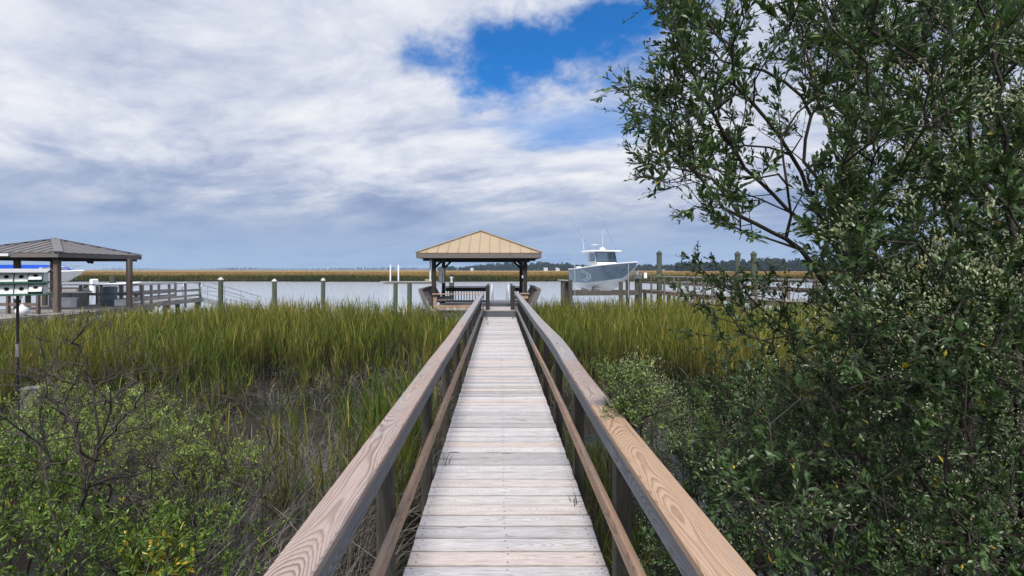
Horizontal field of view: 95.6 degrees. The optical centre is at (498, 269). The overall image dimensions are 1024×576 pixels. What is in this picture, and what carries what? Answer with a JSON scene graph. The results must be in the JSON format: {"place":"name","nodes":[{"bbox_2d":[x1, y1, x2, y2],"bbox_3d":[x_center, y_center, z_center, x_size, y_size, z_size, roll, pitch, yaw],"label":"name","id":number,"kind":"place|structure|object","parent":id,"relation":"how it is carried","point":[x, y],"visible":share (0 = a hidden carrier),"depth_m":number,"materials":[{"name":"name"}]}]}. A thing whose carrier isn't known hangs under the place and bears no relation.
{"place":"outdoors","nodes":[
{"label":"outdoors","id":0,"kind":"place"},
{"bbox_2d":[14,296,29,315],"bbox_3d":[-17.450,1.298,17.000,0.400,0.804,0.400,0,0,0],"label":"buoy","id":1,"kind":"object","parent":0,"point":[22,309],"visible":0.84,"depth_m":16.93,"materials":[{"name":"white plastic"}]},
{"bbox_2d":[1,296,805,361],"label":"marsh grass","id":2,"kind":"structure","parent":0,"point":[332,315],"depth_m":16.65,"materials":[{"name":"green plant"}]},
{"bbox_2d":[83,270,915,279],"bbox_3d":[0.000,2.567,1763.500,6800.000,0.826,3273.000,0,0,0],"label":"marsh","id":3,"kind":"structure","parent":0,"point":[283,271],"depth_m":571.46,"materials":[{"name":"brown plant"}]},
{"bbox_2d":[0,280,1023,575],"bbox_3d":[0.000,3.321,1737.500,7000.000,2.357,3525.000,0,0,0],"label":"ground","id":4,"kind":"structure","parent":0,"point":[416,520],"depth_m":6.95,"materials":[{"name":"brown soil"}]},
{"bbox_2d":[0,269,53,442],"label":"birdhouse","id":5,"kind":"object","parent":4,"relation":"on","point":[17,283],"visible":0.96,"depth_m":7.41,"materials":[{"name":"white metal"}]},
{"bbox_2d":[19,385,44,485],"bbox_3d":[-6.322,2.247,6.300,0.210,1.305,0.180,0,0,-17],"label":"marker post","id":6,"kind":"object","parent":4,"relation":"on","point":[33,390],"visible":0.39,"depth_m":6.23,"materials":[{"name":"grey wood"}]},
{"bbox_2d":[0,405,94,575],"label":"groundsel shrub","id":7,"kind":"object","parent":4,"relation":"on","point":[36,486],"visible":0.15,"depth_m":4.24,"materials":[{"name":"green plant"}]},
{"bbox_2d":[0,360,113,495],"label":"groundsel shrub","id":8,"kind":"object","parent":4,"relation":"on","point":[52,404],"visible":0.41,"depth_m":5.85,"materials":[{"name":"green plant"}]},
{"bbox_2d":[0,407,114,575],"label":"marsh elder","id":9,"kind":"object","parent":4,"relation":"on","point":[55,487],"visible":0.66,"depth_m":3.57,"materials":[{"name":"green plant"}]},
{"bbox_2d":[0,289,208,575],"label":"bare shrub","id":10,"kind":"object","parent":4,"relation":"on","point":[87,485],"visible":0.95,"depth_m":3.08,"materials":[{"name":"brown plant"}]},
{"bbox_2d":[0,347,220,575],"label":"bare shrub","id":11,"kind":"object","parent":4,"relation":"on","point":[130,479],"visible":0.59,"depth_m":3.82,"materials":[{"name":"brown plant"}]},
{"bbox_2d":[38,380,203,541],"bbox_3d":[-4.014,2.064,5.017,1.705,1.830,1.232,0,0,0],"label":"groundsel shrub","id":12,"kind":"object","parent":4,"relation":"on","point":[138,423],"visible":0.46,"depth_m":4.94,"materials":[{"name":"green plant"}]},
{"bbox_2d":[0,454,294,575],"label":"marsh elder","id":13,"kind":"object","parent":4,"relation":"on","point":[68,544],"visible":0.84,"depth_m":3.17,"materials":[{"name":"green plant"}]},
{"bbox_2d":[105,496,213,575],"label":"marsh elder","id":14,"kind":"object","parent":4,"relation":"on","point":[156,553],"visible":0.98,"depth_m":2.81,"materials":[{"name":"green plant"}]},
{"bbox_2d":[94,267,235,269],"bbox_3d":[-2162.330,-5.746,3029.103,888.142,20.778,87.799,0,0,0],"label":"wood","id":15,"kind":"object","parent":4,"relation":"on","point":[165,269],"visible":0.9,"depth_m":3008.28,"materials":[{"name":"green plant"}]},
{"bbox_2d":[131,405,280,566],"bbox_3d":[-2.849,2.130,4.654,1.346,1.656,1.069,0,0,20],"label":"groundsel shrub","id":16,"kind":"object","parent":4,"relation":"on","point":[236,462],"visible":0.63,"depth_m":4.52,"materials":[{"name":"green plant"}]},
{"bbox_2d":[156,366,293,575],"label":"bare shrub","id":17,"kind":"object","parent":4,"relation":"on","point":[225,461],"visible":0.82,"depth_m":4.11,"materials":[{"name":"brown plant"}]},
{"bbox_2d":[0,331,461,531],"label":"marsh grass","id":18,"kind":"structure","parent":4,"relation":"on","point":[224,387],"depth_m":9.39,"materials":[{"name":"green plant"}]},
{"bbox_2d":[1,355,461,488],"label":"dead stubble","id":19,"kind":"object","parent":4,"relation":"on","point":[324,377],"visible":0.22,"depth_m":9.97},
{"bbox_2d":[0,292,472,426],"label":"marsh grass","id":20,"kind":"structure","parent":4,"relation":"on","point":[424,325],"depth_m":12.62,"materials":[{"name":"green plant"}]},
{"bbox_2d":[66,393,441,575],"bbox_3d":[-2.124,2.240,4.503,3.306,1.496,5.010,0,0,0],"label":"dead brush","id":21,"kind":"object","parent":4,"relation":"on","point":[281,530],"visible":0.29,"depth_m":4.38,"materials":[{"name":"plant"}]},
{"bbox_2d":[173,353,441,575],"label":"marsh grass","id":22,"kind":"structure","parent":4,"relation":"on","point":[411,437],"depth_m":4.71,"materials":[{"name":"green plant"}]},
{"bbox_2d":[227,267,428,269],"bbox_3d":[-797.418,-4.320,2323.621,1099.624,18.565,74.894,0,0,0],"label":"wood","id":23,"kind":"object","parent":4,"relation":"on","point":[231,268],"visible":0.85,"depth_m":2303.96,"materials":[{"name":"green plant"}]},
{"bbox_2d":[67,271,937,281],"bbox_3d":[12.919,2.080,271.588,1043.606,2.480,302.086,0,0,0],"label":"marsh grass","id":24,"kind":"structure","parent":4,"relation":"on","point":[312,276],"depth_m":127.61,"materials":[{"name":"plant"}]},
{"bbox_2d":[437,261,568,270],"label":"wood","id":25,"kind":"object","parent":4,"relation":"on","point":[512,266],"visible":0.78,"depth_m":1048.59,"materials":[{"name":"green plant"}]},
{"bbox_2d":[264,293,755,575],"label":"boardwalk","id":26,"kind":"structure","parent":4,"relation":"on","point":[501,486],"depth_m":3.20,"materials":[{"name":"grey wood"}]},
{"bbox_2d":[555,262,673,270],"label":"wood","id":27,"kind":"object","parent":4,"relation":"on","point":[643,267],"visible":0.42,"depth_m":898.96,"materials":[{"name":"green plant"}]},
{"bbox_2d":[592,346,736,495],"bbox_3d":[1.157,1.692,3.097,0.666,2.468,1.365,0,0,41],"label":"groundsel shrub","id":28,"kind":"object","parent":4,"relation":"on","point":[638,394],"visible":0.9,"depth_m":2.91,"materials":[{"name":"green plant"}]},
{"bbox_2d":[516,291,1022,430],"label":"marsh grass","id":29,"kind":"structure","parent":4,"relation":"on","point":[624,330],"depth_m":12.30,"materials":[{"name":"green plant"}]},
{"bbox_2d":[542,352,1023,575],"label":"marsh grass","id":30,"kind":"structure","parent":4,"relation":"on","point":[667,454],"depth_m":8.60,"materials":[{"name":"green plant"}]},
{"bbox_2d":[591,0,1023,575],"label":"groundsel bush","id":31,"kind":"object","parent":4,"relation":"on","point":[852,217],"visible":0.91,"depth_m":2.25,"materials":[{"name":"green plant"}]},
{"bbox_2d":[606,241,1023,575],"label":"groundsel bush","id":32,"kind":"object","parent":4,"relation":"on","point":[750,481],"visible":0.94,"depth_m":2.22,"materials":[{"name":"green plant"}]},
{"bbox_2d":[673,257,978,270],"bbox_3d":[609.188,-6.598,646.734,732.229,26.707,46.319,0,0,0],"label":"wood","id":33,"kind":"object","parent":4,"relation":"on","point":[794,265],"visible":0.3,"depth_m":636.69,"materials":[{"name":"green plant"}]},
{"bbox_2d":[0,281,1023,328],"bbox_3d":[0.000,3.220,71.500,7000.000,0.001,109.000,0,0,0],"label":"water","id":34,"kind":"structure","parent":0,"point":[381,291],"depth_m":68.22,"materials":[{"name":"grey liquid"}]},
{"bbox_2d":[25,285,92,323],"bbox_3d":[-27.400,2.900,28.250,6.000,3.800,2.966,0,0,0],"label":"lift","id":35,"kind":"object","parent":34,"relation":"on","point":[44,300],"visible":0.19,"depth_m":26.96,"materials":[{"name":"grey metal"}]},
{"bbox_2d":[0,261,84,287],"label":"motor boat","id":36,"kind":"object","parent":35,"relation":"on","point":[68,274],"visible":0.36,"depth_m":27.25,"materials":[{"name":"white paint"}]},
{"bbox_2d":[0,282,202,326],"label":"side dock","id":37,"kind":"object","parent":34,"relation":"on","point":[164,300],"visible":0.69,"depth_m":22.50,"materials":[{"name":"grey wood"}]},
{"bbox_2d":[52,298,77,307],"bbox_3d":[-19.250,1.474,20.600,0.726,0.440,0.440,0,0,-11],"label":"cooler","id":38,"kind":"object","parent":37,"relation":"on","point":[68,302],"visible":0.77,"depth_m":20.46,"materials":[{"name":"white paint"}]},
{"bbox_2d":[48,292,88,305],"bbox_3d":[-20.200,1.373,21.780,1.360,0.655,0.660,0,0,0],"label":"dock box","id":39,"kind":"object","parent":37,"relation":"on","point":[83,297],"visible":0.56,"depth_m":21.54,"materials":[{"name":"grey plastic"}]},
{"bbox_2d":[0,238,141,313],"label":"pavilion","id":40,"kind":"structure","parent":37,"relation":"on","point":[55,252],"depth_m":19.18,"materials":[{"name":"grey metal"}]},
{"bbox_2d":[101,286,117,305],"bbox_3d":[-18.350,1.250,21.900,0.620,0.900,0.620,0,0,0],"label":"barrel","id":41,"kind":"object","parent":37,"relation":"on","point":[109,295],"visible":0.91,"depth_m":21.68,"materials":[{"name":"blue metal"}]},
{"bbox_2d":[114,300,125,305],"bbox_3d":[-17.450,1.546,21.500,0.495,0.300,0.300,0,0,-11],"label":"cooler","id":42,"kind":"object","parent":37,"relation":"on","point":[119,302],"visible":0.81,"depth_m":21.36,"materials":[{"name":"white paint"}]},
{"bbox_2d":[181,281,259,310],"bbox_3d":[-18.163,1.894,30.762,1.217,2.347,5.569,0,0,10],"label":"gangway","id":43,"kind":"object","parent":37,"relation":"attached to","point":[205,300],"visible":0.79,"depth_m":30.02,"materials":[{"name":"metal"}]},
{"bbox_2d":[109,275,116,314],"bbox_3d":[-26.567,2.593,31.970,0.450,4.420,0.395,0,0,34],"label":"piling","id":44,"kind":"object","parent":34,"relation":"on","point":[112,278],"visible":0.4,"depth_m":31.84,"materials":[{"name":"green wood"}]},
{"bbox_2d":[218,277,223,307],"bbox_3d":[-16.752,2.622,27.984,0.308,4.359,0.339,0,0,0],"label":"piling","id":45,"kind":"object","parent":34,"relation":"on","point":[220,288],"visible":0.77,"depth_m":27.88,"materials":[{"name":"green wood"}]},
{"bbox_2d":[272,279,276,305],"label":"piling","id":46,"kind":"object","parent":34,"relation":"on","point":[274,286],"visible":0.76,"depth_m":28.39,"materials":[{"name":"green wood"}]},
{"bbox_2d":[321,278,325,311],"bbox_3d":[-10.575,2.646,28.000,0.278,4.309,0.274,0,0,0],"label":"piling","id":47,"kind":"object","parent":34,"relation":"on","point":[323,280],"visible":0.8,"depth_m":27.90,"materials":[{"name":"green wood"}]},
{"bbox_2d":[393,283,397,315],"bbox_3d":[-6.215,2.810,27.971,0.282,3.983,0.317,0,0,0],"label":"piling","id":48,"kind":"object","parent":34,"relation":"on","point":[395,290],"visible":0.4,"depth_m":27.89,"materials":[{"name":"wood"}]},
{"bbox_2d":[380,265,437,283],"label":"dock","id":49,"kind":"object","parent":34,"relation":"on","point":[426,281],"visible":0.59,"depth_m":102.70,"materials":[{"name":"grey wood"}]},
{"bbox_2d":[407,283,411,315],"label":"piling","id":50,"kind":"object","parent":34,"relation":"on","point":[409,291],"visible":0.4,"depth_m":27.88,"materials":[{"name":"green wood"}]},
{"bbox_2d":[449,274,453,320],"bbox_3d":[-2.769,2.529,27.500,0.310,4.541,0.292,0,0,0],"label":"piling","id":51,"kind":"object","parent":34,"relation":"on","point":[451,283],"visible":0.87,"depth_m":27.41,"materials":[{"name":"white paint"}]},
{"bbox_2d":[415,230,541,323],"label":"pavilion","id":52,"kind":"structure","parent":34,"relation":"on","point":[480,246],"depth_m":18.14,"materials":[{"name":"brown wood"}]},
{"bbox_2d":[558,243,646,306],"bbox_3d":[7.923,1.467,35.916,6.306,6.666,7.537,0,0,10],"label":"lift","id":53,"kind":"object","parent":34,"relation":"on","point":[567,288],"visible":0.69,"depth_m":33.12,"materials":[{"name":"grey wood"}]},
{"bbox_2d":[568,220,637,290],"bbox_3d":[8.296,-1.287,37.826,4.445,6.093,9.624,0,0,-14],"label":"motor boat","id":54,"kind":"object","parent":53,"relation":"on","point":[608,275],"visible":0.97,"depth_m":37.18,"materials":[{"name":"white paint"}]},
{"bbox_2d":[656,251,661,301],"bbox_3d":[11.783,1.702,34.000,0.446,6.198,0.446,0,0,0],"label":"piling","id":55,"kind":"object","parent":34,"relation":"on","point":[659,264],"visible":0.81,"depth_m":33.85,"materials":[{"name":"green wood"}]},
{"bbox_2d":[734,251,740,310],"bbox_3d":[15.981,1.776,31.000,0.409,6.050,0.409,0,0,0],"label":"piling","id":56,"kind":"object","parent":34,"relation":"on","point":[737,254],"visible":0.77,"depth_m":30.86,"materials":[{"name":"green wood"}]},
{"bbox_2d":[750,251,756,305],"bbox_3d":[16.510,1.796,29.992,0.429,6.012,0.426,0,0,0],"label":"piling","id":57,"kind":"object","parent":34,"relation":"on","point":[753,254],"visible":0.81,"depth_m":29.86,"materials":[{"name":"green wood"}]},
{"bbox_2d":[642,276,909,313],"bbox_3d":[14.062,2.785,24.123,1.809,4.630,24.872,0,0,-11],"label":"side dock","id":58,"kind":"object","parent":34,"relation":"on","point":[663,292],"visible":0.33,"depth_m":27.74,"materials":[{"name":"grey wood"}]},
{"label":"skiff rack","id":59,"kind":"object","parent":34,"relation":"on","visible":0},
{"bbox_2d":[89,279,141,292],"bbox_3d":[-23.086,0.945,28.130,1.327,0.810,2.886,0,0,16],"label":"skiff","id":60,"kind":"object","parent":59,"relation":"on","point":[93,287],"visible":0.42,"depth_m":27.11,"materials":[{"name":"white paint"}]},
{"bbox_2d":[0,0,1023,269],"label":"sky","id":61,"kind":"structure","parent":0,"point":[176,134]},
{"bbox_2d":[563,422,681,575],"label":"bush","id":62,"kind":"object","parent":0,"point":[595,460],"depth_m":4.99,"materials":[{"name":"green plant"}]},
{"bbox_2d":[540,359,1012,535],"bbox_3d":[4.958,2.636,8.982,9.321,0.612,8.984,0,0,0],"label":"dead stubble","id":63,"kind":"object","parent":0,"point":[652,406],"visible":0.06,"depth_m":10.36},
{"bbox_3d":[0.200,3.056,33.016,3.600,0.548,3.769,0,0,0],"label":"floating dock","id":64,"kind":"object","parent":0,"visible":0},
{"bbox_2d":[491,283,508,299],"bbox_3d":[0.085,1.751,27.333,0.886,2.157,7.391,0,0,0],"label":"gangway","id":65,"kind":"object","parent":64,"relation":"on","point":[506,298],"visible":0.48,"depth_m":25.44,"materials":[{"name":"metal"}]}
]}

